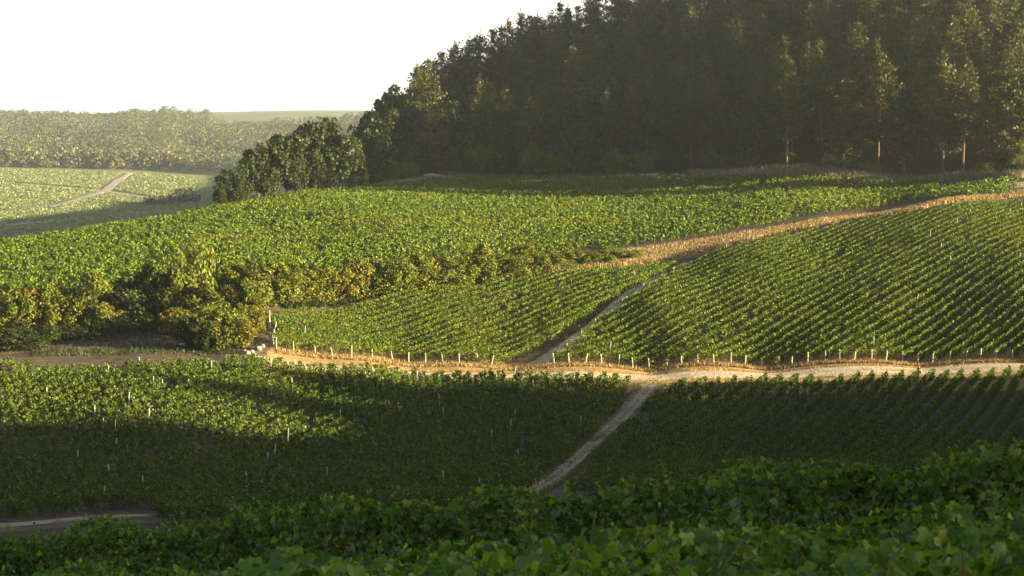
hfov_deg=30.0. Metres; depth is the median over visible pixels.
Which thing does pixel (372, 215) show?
vine hedge
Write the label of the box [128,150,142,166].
broadleaf tree
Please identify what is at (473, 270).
shrub
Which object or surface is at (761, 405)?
vine hedge
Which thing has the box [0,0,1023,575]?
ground
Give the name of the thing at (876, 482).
vine hedge
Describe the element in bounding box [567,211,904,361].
vine hedge
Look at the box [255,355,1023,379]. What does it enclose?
road
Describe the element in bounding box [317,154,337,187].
broadleaf tree
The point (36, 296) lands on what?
shrub
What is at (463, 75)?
pine tree
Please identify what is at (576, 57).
pine tree
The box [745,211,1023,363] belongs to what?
vine hedge
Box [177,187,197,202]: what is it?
broadleaf tree
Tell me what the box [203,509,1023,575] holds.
vine hedge
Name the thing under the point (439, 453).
vine hedge
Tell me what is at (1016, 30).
pine tree
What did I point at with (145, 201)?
broadleaf tree
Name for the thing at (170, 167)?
broadleaf tree
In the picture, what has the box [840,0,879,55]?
pine tree
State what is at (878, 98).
pine tree
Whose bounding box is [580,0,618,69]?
pine tree
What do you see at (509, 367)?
road verge grass
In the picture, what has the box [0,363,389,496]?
vine hedge
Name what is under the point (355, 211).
vine hedge
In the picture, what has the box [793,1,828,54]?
pine tree
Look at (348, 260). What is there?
vine hedge
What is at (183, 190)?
broadleaf tree
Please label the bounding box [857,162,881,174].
shrub
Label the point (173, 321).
shrub
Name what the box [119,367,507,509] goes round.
vine hedge
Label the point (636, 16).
pine tree
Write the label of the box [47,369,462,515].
vine hedge
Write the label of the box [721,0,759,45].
pine tree
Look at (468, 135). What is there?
broadleaf tree
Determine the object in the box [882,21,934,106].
pine tree
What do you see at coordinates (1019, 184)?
path
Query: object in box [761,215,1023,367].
vine hedge
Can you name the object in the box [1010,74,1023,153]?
pine tree
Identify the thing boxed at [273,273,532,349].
vine hedge
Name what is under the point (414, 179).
bank grass
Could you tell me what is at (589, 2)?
pine tree
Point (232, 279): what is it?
shrub
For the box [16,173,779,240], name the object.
vine hedge
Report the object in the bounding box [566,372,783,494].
vine hedge
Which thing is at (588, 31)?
pine tree
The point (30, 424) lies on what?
vine hedge
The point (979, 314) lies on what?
vine hedge
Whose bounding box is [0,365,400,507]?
vine hedge
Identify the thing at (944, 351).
vine hedge
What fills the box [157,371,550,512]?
vine hedge
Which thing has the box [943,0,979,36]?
pine tree
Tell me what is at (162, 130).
woods
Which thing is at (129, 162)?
broadleaf tree
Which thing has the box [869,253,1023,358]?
vine hedge
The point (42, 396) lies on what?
vine hedge
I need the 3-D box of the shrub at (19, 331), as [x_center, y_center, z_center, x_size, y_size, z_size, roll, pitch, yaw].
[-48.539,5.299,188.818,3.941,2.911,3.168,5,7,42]
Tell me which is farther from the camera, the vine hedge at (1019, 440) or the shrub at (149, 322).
the shrub at (149, 322)
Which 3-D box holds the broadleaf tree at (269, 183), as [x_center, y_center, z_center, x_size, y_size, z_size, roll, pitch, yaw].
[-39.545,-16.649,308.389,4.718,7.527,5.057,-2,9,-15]
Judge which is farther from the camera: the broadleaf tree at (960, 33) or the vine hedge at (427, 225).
the broadleaf tree at (960, 33)
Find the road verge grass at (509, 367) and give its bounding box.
[277,346,1023,371]
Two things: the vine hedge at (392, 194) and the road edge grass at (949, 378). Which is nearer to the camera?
the road edge grass at (949, 378)
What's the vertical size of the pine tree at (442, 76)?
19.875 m
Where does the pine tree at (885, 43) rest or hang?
on the ground at (922, 164)
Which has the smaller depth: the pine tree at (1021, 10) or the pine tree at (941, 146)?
the pine tree at (941, 146)
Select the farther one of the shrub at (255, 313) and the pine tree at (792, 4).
the pine tree at (792, 4)
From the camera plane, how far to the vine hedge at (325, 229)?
267.74 m
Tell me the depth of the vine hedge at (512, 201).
292.48 m
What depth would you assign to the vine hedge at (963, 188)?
275.46 m
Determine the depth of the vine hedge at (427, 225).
260.91 m
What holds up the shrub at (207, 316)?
on the ground at (922, 164)
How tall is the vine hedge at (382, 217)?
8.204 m
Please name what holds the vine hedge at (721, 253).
on the ground at (922, 164)
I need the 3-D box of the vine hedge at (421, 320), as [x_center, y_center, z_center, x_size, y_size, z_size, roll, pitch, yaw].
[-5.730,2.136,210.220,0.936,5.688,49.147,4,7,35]
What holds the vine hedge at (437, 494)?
on the ground at (922, 164)
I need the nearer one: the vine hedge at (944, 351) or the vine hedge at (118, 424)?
the vine hedge at (118, 424)
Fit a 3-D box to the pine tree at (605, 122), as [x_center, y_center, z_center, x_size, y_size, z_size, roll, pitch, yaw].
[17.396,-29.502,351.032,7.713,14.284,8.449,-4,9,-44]
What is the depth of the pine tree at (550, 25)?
407.00 m
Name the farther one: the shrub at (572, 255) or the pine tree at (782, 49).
the pine tree at (782, 49)
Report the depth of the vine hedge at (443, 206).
286.61 m
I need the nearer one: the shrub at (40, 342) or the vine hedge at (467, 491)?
the vine hedge at (467, 491)
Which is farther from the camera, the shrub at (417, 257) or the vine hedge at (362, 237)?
the vine hedge at (362, 237)
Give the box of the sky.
[0,0,705,112]
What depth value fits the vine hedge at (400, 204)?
288.73 m
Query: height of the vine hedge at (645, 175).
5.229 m
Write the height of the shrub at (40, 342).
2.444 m
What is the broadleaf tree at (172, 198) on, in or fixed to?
on the ground at (922, 164)
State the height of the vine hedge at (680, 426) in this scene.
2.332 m
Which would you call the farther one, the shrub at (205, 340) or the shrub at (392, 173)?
the shrub at (392, 173)
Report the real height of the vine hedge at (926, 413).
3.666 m
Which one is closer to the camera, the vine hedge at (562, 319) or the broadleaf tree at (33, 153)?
the vine hedge at (562, 319)
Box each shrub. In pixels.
[0,281,36,326]
[0,303,18,325]
[0,317,32,336]
[0,327,15,341]
[0,329,29,352]
[12,287,51,328]
[13,327,39,341]
[15,333,55,350]
[24,325,64,341]
[27,274,72,327]
[44,288,90,331]
[50,322,87,339]
[61,261,118,331]
[72,322,110,339]
[95,303,130,328]
[98,277,154,325]
[106,314,140,334]
[120,262,171,314]
[130,313,164,330]
[144,282,179,323]
[150,257,204,320]
[157,306,196,333]
[165,245,216,313]
[169,316,205,348]
[179,316,224,349]
[181,283,231,316]
[191,237,222,289]
[196,306,217,319]
[202,309,243,349]
[207,284,239,312]
[208,301,249,334]
[212,258,241,302]
[222,258,253,298]
[222,317,257,348]
[236,276,274,310]
[241,305,266,334]
[246,259,306,306]
[271,272,318,304]
[295,268,333,302]
[310,269,344,305]
[319,266,364,300]
[339,259,376,299]
[347,175,368,186]
[363,257,395,297]
[364,163,386,184]
[371,252,417,296]
[384,159,403,180]
[387,247,437,291]
[398,162,419,177]
[416,256,442,291]
[423,253,468,290]
[446,251,481,284]
[462,143,494,172]
[462,242,505,283]
[484,252,533,278]
[504,244,550,273]
[518,142,546,174]
[529,249,569,270]
[542,151,570,174]
[554,242,585,267]
[570,250,605,265]
[588,242,624,262]
[599,147,630,172]
[614,248,644,258]
[628,149,659,172]
[698,149,724,167]
[772,148,800,164]
[816,154,841,169]
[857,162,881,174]
[972,162,995,172]
[991,150,1013,172]
[1004,140,1023,172]
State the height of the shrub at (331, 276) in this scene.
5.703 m
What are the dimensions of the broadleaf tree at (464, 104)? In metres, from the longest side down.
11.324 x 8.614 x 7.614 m
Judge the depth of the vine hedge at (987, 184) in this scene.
277.56 m
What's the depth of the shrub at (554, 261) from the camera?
232.08 m
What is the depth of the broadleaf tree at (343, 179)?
323.16 m
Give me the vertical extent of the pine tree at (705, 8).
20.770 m
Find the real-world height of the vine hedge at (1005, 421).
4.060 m
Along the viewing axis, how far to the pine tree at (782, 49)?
338.10 m
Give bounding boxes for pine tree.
[395,62,439,159]
[403,58,455,170]
[406,66,434,145]
[428,47,457,123]
[429,56,450,102]
[441,39,476,105]
[443,47,464,119]
[456,34,494,111]
[458,36,501,117]
[459,29,504,99]
[461,74,495,151]
[472,77,512,169]
[479,23,514,102]
[481,85,521,159]
[486,16,536,98]
[487,25,524,122]
[488,46,526,121]
[499,88,553,159]
[510,6,544,103]
[514,16,550,105]
[527,18,549,79]
[529,10,551,79]
[531,10,567,87]
[539,23,570,91]
[541,0,572,84]
[546,45,589,148]
[557,42,592,114]
[560,3,576,46]
[561,20,598,83]
[572,6,590,60]
[576,0,605,34]
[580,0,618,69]
[580,15,606,68]
[585,34,616,111]
[589,89,624,160]
[608,0,624,34]
[611,0,636,46]
[613,0,648,60]
[622,0,651,48]
[672,0,708,45]
[672,3,712,65]
[689,0,705,26]
[698,0,734,51]
[712,6,750,83]
[719,12,759,103]
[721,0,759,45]
[759,49,816,166]
[763,32,811,146]
[766,0,791,43]
[768,3,799,51]
[771,0,818,46]
[789,43,822,133]
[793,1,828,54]
[799,39,843,143]
[801,23,836,105]
[811,0,839,57]
[813,0,844,51]
[815,65,875,169]
[834,19,874,107]
[837,0,864,52]
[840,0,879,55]
[846,0,892,79]
[849,47,904,166]
[853,37,894,137]
[868,17,902,68]
[877,0,911,64]
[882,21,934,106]
[890,0,941,70]
[908,47,970,170]
[927,13,975,133]
[936,55,995,170]
[943,0,974,24]
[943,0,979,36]
[943,0,992,109]
[955,33,1002,135]
[966,0,986,28]
[974,0,1002,48]
[974,0,1008,83]
[975,45,1023,161]
[977,0,1023,56]
[978,54,1014,148]
[985,17,1023,93]
[1000,0,1022,22]
[1008,0,1023,21]
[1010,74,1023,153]
[1012,7,1023,68]
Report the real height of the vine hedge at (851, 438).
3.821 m
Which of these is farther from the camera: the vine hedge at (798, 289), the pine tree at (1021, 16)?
the pine tree at (1021, 16)
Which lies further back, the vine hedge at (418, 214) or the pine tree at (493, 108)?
the pine tree at (493, 108)
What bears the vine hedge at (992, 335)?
on the ground at (922, 164)
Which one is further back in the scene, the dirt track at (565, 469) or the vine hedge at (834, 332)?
the vine hedge at (834, 332)
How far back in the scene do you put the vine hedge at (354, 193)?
314.04 m
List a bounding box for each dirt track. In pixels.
[510,383,660,502]
[526,263,690,366]
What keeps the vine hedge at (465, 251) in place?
on the ground at (922, 164)
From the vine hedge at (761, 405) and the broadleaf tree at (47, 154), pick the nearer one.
the vine hedge at (761, 405)
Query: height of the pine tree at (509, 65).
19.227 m
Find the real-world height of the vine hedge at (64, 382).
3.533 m
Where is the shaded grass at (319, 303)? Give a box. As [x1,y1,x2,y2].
[283,249,627,308]
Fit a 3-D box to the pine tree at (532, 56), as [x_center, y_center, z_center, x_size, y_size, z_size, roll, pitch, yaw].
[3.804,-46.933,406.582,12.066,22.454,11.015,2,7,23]
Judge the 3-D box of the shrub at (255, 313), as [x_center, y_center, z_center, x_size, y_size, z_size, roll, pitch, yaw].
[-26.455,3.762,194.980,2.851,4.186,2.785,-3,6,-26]
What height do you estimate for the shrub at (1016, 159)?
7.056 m
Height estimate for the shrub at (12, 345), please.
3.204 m
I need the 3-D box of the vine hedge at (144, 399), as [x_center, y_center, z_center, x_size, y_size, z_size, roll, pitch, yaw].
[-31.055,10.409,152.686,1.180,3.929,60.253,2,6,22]
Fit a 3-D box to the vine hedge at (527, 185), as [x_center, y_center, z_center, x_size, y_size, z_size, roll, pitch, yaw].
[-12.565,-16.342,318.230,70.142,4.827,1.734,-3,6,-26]
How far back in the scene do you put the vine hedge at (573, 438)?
143.99 m
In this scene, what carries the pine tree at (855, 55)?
on the ground at (922, 164)
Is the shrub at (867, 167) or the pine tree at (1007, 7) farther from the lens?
the pine tree at (1007, 7)
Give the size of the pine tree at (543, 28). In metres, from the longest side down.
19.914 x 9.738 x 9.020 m
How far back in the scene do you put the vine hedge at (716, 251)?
235.87 m
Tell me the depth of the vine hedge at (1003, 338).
192.90 m
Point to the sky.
(106, 56)
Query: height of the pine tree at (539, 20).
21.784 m
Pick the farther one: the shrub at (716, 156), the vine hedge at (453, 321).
the shrub at (716, 156)
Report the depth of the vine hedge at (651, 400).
172.04 m
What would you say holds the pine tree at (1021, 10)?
on the ground at (922, 164)
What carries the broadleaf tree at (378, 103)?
on the ground at (922, 164)
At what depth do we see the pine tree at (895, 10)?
360.84 m
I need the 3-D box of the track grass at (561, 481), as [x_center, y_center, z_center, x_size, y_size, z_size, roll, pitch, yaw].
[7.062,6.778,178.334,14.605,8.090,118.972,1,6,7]
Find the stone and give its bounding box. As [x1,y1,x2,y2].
[255,346,261,350]
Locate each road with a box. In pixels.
[0,211,153,225]
[28,184,148,197]
[48,173,132,206]
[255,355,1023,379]
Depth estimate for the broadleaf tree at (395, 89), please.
375.90 m
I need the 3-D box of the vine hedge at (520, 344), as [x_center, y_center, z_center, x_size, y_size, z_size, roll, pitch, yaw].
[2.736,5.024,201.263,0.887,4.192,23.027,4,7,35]
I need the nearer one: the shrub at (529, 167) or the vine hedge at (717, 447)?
the vine hedge at (717, 447)
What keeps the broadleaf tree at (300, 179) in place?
on the ground at (922, 164)
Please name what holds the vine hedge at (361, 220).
on the ground at (922, 164)
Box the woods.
[0,104,374,171]
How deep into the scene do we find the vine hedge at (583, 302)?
206.49 m
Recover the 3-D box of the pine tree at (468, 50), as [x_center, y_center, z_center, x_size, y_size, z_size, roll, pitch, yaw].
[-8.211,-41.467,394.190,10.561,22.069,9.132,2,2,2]
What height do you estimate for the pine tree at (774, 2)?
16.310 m
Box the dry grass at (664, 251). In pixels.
[482,189,1023,282]
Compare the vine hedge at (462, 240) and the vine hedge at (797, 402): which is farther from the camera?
the vine hedge at (462, 240)
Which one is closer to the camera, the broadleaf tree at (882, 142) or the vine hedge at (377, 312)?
the vine hedge at (377, 312)
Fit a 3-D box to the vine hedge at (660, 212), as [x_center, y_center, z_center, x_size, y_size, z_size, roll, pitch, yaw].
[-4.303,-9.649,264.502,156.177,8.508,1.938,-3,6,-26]
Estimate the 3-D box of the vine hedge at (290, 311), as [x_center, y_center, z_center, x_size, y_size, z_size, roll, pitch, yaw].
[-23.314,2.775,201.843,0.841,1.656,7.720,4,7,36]
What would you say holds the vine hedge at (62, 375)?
on the ground at (922, 164)
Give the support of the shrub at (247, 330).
on the ground at (922, 164)
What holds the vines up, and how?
on the ground at (922, 164)
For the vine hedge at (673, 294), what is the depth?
217.60 m
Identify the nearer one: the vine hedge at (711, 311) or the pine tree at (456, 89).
the vine hedge at (711, 311)
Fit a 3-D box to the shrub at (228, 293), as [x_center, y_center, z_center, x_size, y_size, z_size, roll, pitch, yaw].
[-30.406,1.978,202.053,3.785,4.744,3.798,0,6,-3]
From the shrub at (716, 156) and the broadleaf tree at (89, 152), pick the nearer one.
the shrub at (716, 156)
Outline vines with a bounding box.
[0,168,262,223]
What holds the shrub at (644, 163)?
on the ground at (922, 164)
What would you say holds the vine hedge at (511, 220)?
on the ground at (922, 164)
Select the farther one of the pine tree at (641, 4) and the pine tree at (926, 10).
the pine tree at (641, 4)
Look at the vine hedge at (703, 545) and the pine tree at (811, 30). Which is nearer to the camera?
the vine hedge at (703, 545)
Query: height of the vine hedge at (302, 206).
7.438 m
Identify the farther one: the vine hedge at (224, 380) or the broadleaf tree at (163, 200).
the broadleaf tree at (163, 200)
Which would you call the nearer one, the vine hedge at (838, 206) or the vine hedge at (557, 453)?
the vine hedge at (557, 453)
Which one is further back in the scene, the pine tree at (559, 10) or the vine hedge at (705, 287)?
the pine tree at (559, 10)
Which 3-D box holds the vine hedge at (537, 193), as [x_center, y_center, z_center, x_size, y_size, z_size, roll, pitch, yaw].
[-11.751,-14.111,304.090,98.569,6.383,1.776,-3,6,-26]
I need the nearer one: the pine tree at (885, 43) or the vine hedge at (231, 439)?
the vine hedge at (231, 439)
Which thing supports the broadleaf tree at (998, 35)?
on the ground at (922, 164)
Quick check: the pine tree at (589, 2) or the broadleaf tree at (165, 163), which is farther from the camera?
the broadleaf tree at (165, 163)
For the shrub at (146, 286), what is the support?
on the ground at (922, 164)
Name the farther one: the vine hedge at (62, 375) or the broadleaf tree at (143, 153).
the broadleaf tree at (143, 153)
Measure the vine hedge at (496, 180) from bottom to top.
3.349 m
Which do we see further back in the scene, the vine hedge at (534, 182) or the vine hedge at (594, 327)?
the vine hedge at (534, 182)
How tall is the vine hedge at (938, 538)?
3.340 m
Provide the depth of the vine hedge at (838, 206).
247.04 m
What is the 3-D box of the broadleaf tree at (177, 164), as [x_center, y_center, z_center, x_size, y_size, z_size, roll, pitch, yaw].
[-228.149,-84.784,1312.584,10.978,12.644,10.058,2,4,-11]
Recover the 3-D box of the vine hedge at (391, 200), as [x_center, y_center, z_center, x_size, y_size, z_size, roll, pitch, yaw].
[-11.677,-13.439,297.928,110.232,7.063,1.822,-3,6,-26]
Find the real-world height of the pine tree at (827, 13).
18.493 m
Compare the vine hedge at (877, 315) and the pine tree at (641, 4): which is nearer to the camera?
the vine hedge at (877, 315)
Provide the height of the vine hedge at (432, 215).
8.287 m
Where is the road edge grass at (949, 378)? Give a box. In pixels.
[670,374,1023,386]
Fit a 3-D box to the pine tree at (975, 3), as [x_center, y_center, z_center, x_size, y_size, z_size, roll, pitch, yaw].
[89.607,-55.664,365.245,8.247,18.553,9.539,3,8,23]
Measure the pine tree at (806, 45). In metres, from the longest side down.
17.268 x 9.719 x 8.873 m
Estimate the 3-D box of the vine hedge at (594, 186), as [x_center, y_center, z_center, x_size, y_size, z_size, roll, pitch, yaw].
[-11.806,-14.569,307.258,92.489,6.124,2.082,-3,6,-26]
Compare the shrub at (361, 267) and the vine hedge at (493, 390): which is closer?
the vine hedge at (493, 390)
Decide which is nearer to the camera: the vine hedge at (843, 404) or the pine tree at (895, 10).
the vine hedge at (843, 404)
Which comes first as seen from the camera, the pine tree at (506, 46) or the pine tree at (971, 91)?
the pine tree at (971, 91)
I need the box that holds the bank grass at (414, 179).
[360,174,460,186]
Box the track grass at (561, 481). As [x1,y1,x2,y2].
[495,269,672,504]
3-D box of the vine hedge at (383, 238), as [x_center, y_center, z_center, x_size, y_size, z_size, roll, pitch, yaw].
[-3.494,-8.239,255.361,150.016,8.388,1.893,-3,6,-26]
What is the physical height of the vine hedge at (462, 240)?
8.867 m
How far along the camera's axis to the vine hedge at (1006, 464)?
126.70 m
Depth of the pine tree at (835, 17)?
373.76 m
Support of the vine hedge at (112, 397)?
on the ground at (922, 164)
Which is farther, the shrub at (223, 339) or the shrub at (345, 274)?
the shrub at (345, 274)
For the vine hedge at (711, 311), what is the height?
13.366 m
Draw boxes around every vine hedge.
[0,172,816,245]
[0,175,835,247]
[0,177,848,249]
[0,177,860,247]
[0,178,873,249]
[0,178,934,257]
[0,179,893,254]
[0,179,905,254]
[0,179,917,254]
[0,179,928,258]
[0,179,937,262]
[0,182,937,266]
[0,183,934,267]
[0,185,933,269]
[0,187,934,273]
[0,192,922,279]
[0,195,901,285]
[0,204,843,289]
[0,213,789,291]
[0,353,237,447]
[0,354,260,457]
[0,355,184,431]
[0,356,14,370]
[0,356,283,461]
[0,357,208,439]
[0,358,133,414]
[0,358,151,419]
[0,358,302,469]
[0,360,370,494]
[0,361,112,405]
[0,361,324,477]
[0,362,337,483]
[0,363,49,383]
[0,363,75,388]
[0,363,94,397]
[0,363,353,486]
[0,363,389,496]
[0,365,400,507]
[0,367,417,513]
[0,371,427,518]
[0,437,1023,575]
[1,178,885,250]
[1,180,940,267]
[1,186,942,278]
[1,502,953,575]
[2,175,825,246]
[2,182,930,262]
[2,200,879,284]
[2,497,1023,575]
[3,172,797,239]
[5,173,788,240]
[5,173,802,241]
[5,186,933,271]
[5,490,1023,575]
[6,358,34,375]
[8,174,821,242]
[9,176,841,244]
[14,223,729,291]
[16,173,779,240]
[19,369,445,518]
[36,172,764,236]
[36,489,1023,575]
[38,173,772,234]
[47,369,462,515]
[51,500,1023,575]
[54,174,753,232]
[65,174,750,230]
[65,252,444,289]
[65,370,472,514]
[76,174,742,229]
[91,174,736,226]
[95,369,494,511]
[101,174,730,224]
[109,174,719,222]
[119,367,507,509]
[120,174,712,220]
[134,175,702,219]
[144,368,519,509]
[145,261,341,280]
[147,174,689,216]
[150,370,532,513]
[152,521,996,575]
[153,372,564,520]
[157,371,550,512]
[159,371,580,523]
[168,173,678,213]
[170,371,594,524]
[172,174,683,213]
[176,174,666,211]
[191,175,653,209]
[194,371,607,521]
[201,174,648,206]
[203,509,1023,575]
[216,174,637,204]
[220,372,619,520]
[227,173,625,202]
[240,173,619,201]
[248,173,612,199]
[248,373,630,520]
[266,306,315,319]
[268,285,419,327]
[270,173,600,195]
[270,277,504,344]
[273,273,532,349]
[273,281,474,338]
[274,284,446,331]
[275,385,626,519]
[280,173,575,193]
[283,173,589,192]
[289,270,554,349]
[299,396,621,518]
[303,173,572,190]
[305,173,558,189]
[313,267,579,352]
[322,420,596,514]
[330,265,599,354]
[332,176,531,188]
[349,443,571,515]
[351,263,619,356]
[364,174,525,186]
[368,458,558,509]
[371,261,640,357]
[391,260,660,358]
[397,174,516,183]
[397,468,544,512]
[407,260,677,361]
[423,266,671,361]
[425,173,494,182]
[437,476,528,506]
[440,276,648,361]
[456,288,622,362]
[474,307,594,363]
[491,328,562,365]
[551,213,888,362]
[564,217,870,352]
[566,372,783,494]
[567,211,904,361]
[570,373,800,495]
[577,219,852,338]
[577,372,770,484]
[584,206,920,362]
[587,375,753,473]
[590,372,814,496]
[593,374,737,464]
[595,221,837,323]
[599,375,721,455]
[600,204,937,364]
[611,377,823,494]
[616,376,707,437]
[617,201,953,364]
[620,224,821,307]
[630,200,969,368]
[634,373,844,496]
[639,377,688,414]
[642,231,789,289]
[648,199,987,368]
[657,371,860,493]
[660,237,760,277]
[665,198,1000,365]
[673,244,731,273]
[677,370,874,490]
[680,197,1017,364]
[694,199,1023,361]
[700,369,888,494]
[711,202,1023,360]
[725,369,904,486]
[730,206,1023,363]
[744,367,920,490]
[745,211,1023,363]
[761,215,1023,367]
[767,368,935,489]
[775,220,1023,366]
[787,369,949,489]
[791,224,1023,361]
[807,229,1023,361]
[809,366,964,486]
[824,234,1023,359]
[835,367,981,488]
[839,240,1023,359]
[853,248,1023,359]
[856,367,994,483]
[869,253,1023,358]
[872,174,1015,204]
[883,365,1012,476]
[884,260,1023,359]
[892,176,1020,204]
[900,364,1023,474]
[901,268,1023,360]
[911,179,1016,199]
[916,277,1023,361]
[921,384,1023,477]
[929,179,966,188]
[931,285,1023,361]
[932,182,1016,198]
[948,296,1023,360]
[948,410,1023,480]
[962,307,1023,358]
[965,184,1020,195]
[969,434,1023,472]
[978,317,1023,358]
[990,458,1014,475]
[993,329,1023,356]
[1011,341,1023,357]
[1014,458,1023,475]
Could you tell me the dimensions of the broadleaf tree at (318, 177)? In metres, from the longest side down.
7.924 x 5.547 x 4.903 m
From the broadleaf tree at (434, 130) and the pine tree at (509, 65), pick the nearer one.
the broadleaf tree at (434, 130)
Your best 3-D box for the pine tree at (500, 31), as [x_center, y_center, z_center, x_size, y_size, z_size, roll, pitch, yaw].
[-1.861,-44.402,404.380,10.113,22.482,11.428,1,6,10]
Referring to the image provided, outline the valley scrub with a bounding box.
[0,207,200,238]
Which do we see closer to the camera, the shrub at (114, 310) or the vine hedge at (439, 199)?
the shrub at (114, 310)
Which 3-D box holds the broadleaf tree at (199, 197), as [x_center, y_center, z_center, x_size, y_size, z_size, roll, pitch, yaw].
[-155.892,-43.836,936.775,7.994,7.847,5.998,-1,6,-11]
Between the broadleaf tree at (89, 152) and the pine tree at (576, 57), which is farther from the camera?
the broadleaf tree at (89, 152)
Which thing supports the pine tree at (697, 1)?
on the ground at (922, 164)
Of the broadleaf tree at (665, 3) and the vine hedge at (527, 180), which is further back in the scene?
the broadleaf tree at (665, 3)
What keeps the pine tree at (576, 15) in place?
on the ground at (922, 164)
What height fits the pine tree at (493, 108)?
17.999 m
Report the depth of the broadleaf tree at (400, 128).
351.07 m
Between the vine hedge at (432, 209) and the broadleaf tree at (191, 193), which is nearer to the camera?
the vine hedge at (432, 209)
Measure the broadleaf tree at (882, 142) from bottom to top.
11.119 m
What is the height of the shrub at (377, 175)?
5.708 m
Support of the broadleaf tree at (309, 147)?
on the ground at (922, 164)
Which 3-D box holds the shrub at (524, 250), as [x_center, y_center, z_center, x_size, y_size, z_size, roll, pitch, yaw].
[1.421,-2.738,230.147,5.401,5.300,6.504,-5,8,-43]
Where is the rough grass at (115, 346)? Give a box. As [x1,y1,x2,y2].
[31,331,255,356]
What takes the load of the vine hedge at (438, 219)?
on the ground at (922, 164)
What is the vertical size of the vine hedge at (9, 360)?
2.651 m
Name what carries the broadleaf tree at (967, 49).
on the ground at (922, 164)
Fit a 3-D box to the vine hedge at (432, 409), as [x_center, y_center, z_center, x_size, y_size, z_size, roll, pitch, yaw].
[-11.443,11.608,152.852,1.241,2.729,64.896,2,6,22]
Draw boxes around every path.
[0,338,252,353]
[0,514,192,526]
[423,173,658,180]
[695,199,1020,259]
[946,181,1023,192]
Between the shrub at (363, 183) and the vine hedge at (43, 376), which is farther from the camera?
the shrub at (363, 183)
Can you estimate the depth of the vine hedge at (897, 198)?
249.32 m
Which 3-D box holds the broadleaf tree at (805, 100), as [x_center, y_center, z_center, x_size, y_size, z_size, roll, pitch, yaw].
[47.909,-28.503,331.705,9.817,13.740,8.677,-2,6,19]
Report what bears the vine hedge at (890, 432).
on the ground at (922, 164)
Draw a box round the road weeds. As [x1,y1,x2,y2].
[327,361,1016,380]
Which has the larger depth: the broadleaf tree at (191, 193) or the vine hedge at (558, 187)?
the broadleaf tree at (191, 193)
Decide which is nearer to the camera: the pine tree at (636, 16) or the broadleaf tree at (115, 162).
the pine tree at (636, 16)
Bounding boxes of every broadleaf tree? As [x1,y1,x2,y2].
[0,148,16,166]
[17,156,30,167]
[19,145,33,166]
[29,150,42,167]
[43,153,50,165]
[46,152,60,166]
[58,148,72,166]
[66,146,81,164]
[75,156,86,167]
[84,149,98,167]
[89,151,107,168]
[108,156,121,169]
[111,150,128,168]
[118,156,133,169]
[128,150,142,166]
[133,151,149,168]
[141,197,151,204]
[148,195,160,204]
[155,151,171,168]
[159,195,168,204]
[166,193,181,203]
[167,153,177,169]
[172,156,186,171]
[172,188,189,201]
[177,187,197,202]
[188,192,201,201]
[212,182,228,204]
[213,169,243,202]
[225,175,247,201]
[236,154,261,198]
[241,148,269,196]
[252,133,296,193]
[255,161,281,195]
[266,134,311,191]
[282,157,309,190]
[284,123,324,188]
[293,117,340,188]
[297,153,326,187]
[313,122,359,188]
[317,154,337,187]
[330,132,364,186]
[342,134,368,187]
[347,123,373,134]
[352,133,363,146]
[356,131,389,184]
[358,111,380,133]
[358,113,394,135]
[362,107,407,178]
[370,103,398,126]
[373,92,411,124]
[377,94,414,111]
[379,105,417,163]
[388,83,424,153]
[416,100,461,150]
[438,100,488,168]
[456,90,489,123]
[555,19,586,69]
[580,79,631,150]
[629,0,672,25]
[664,0,698,13]
[671,9,706,48]
[737,0,781,45]
[754,42,810,94]
[763,36,830,87]
[764,85,814,152]
[825,31,864,82]
[862,95,905,153]
[884,58,906,93]
[902,0,954,19]
[939,21,981,57]
[944,27,988,70]
[986,28,1014,78]
[989,20,1022,55]
[992,79,1023,152]
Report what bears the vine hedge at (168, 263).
on the ground at (922, 164)
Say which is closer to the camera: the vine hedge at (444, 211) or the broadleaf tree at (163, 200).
the vine hedge at (444, 211)
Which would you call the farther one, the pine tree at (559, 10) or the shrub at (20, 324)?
the pine tree at (559, 10)
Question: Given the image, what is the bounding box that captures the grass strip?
[688,162,1023,184]
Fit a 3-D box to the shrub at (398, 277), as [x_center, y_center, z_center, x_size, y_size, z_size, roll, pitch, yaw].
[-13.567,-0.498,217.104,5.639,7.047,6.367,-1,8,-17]
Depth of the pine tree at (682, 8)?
396.03 m
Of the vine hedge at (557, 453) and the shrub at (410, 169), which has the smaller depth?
the vine hedge at (557, 453)
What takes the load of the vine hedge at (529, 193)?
on the ground at (922, 164)
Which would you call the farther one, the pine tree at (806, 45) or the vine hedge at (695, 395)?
the pine tree at (806, 45)
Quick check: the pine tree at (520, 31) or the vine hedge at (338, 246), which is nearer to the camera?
the vine hedge at (338, 246)
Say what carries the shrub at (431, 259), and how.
on the ground at (922, 164)
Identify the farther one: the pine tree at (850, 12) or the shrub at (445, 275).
the pine tree at (850, 12)
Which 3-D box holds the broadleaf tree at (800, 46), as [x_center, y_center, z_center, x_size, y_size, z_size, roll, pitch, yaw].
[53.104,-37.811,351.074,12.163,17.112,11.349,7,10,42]
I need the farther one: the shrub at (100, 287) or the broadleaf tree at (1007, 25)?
the broadleaf tree at (1007, 25)
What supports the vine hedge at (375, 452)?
on the ground at (922, 164)
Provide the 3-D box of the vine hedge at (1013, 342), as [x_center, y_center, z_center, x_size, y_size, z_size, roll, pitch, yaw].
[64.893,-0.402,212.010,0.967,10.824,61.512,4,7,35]
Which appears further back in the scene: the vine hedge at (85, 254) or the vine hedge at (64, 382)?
the vine hedge at (85, 254)
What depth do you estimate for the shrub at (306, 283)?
207.00 m
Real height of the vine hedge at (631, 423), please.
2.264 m
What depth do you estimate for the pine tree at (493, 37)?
398.66 m
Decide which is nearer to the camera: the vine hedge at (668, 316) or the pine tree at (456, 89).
the vine hedge at (668, 316)

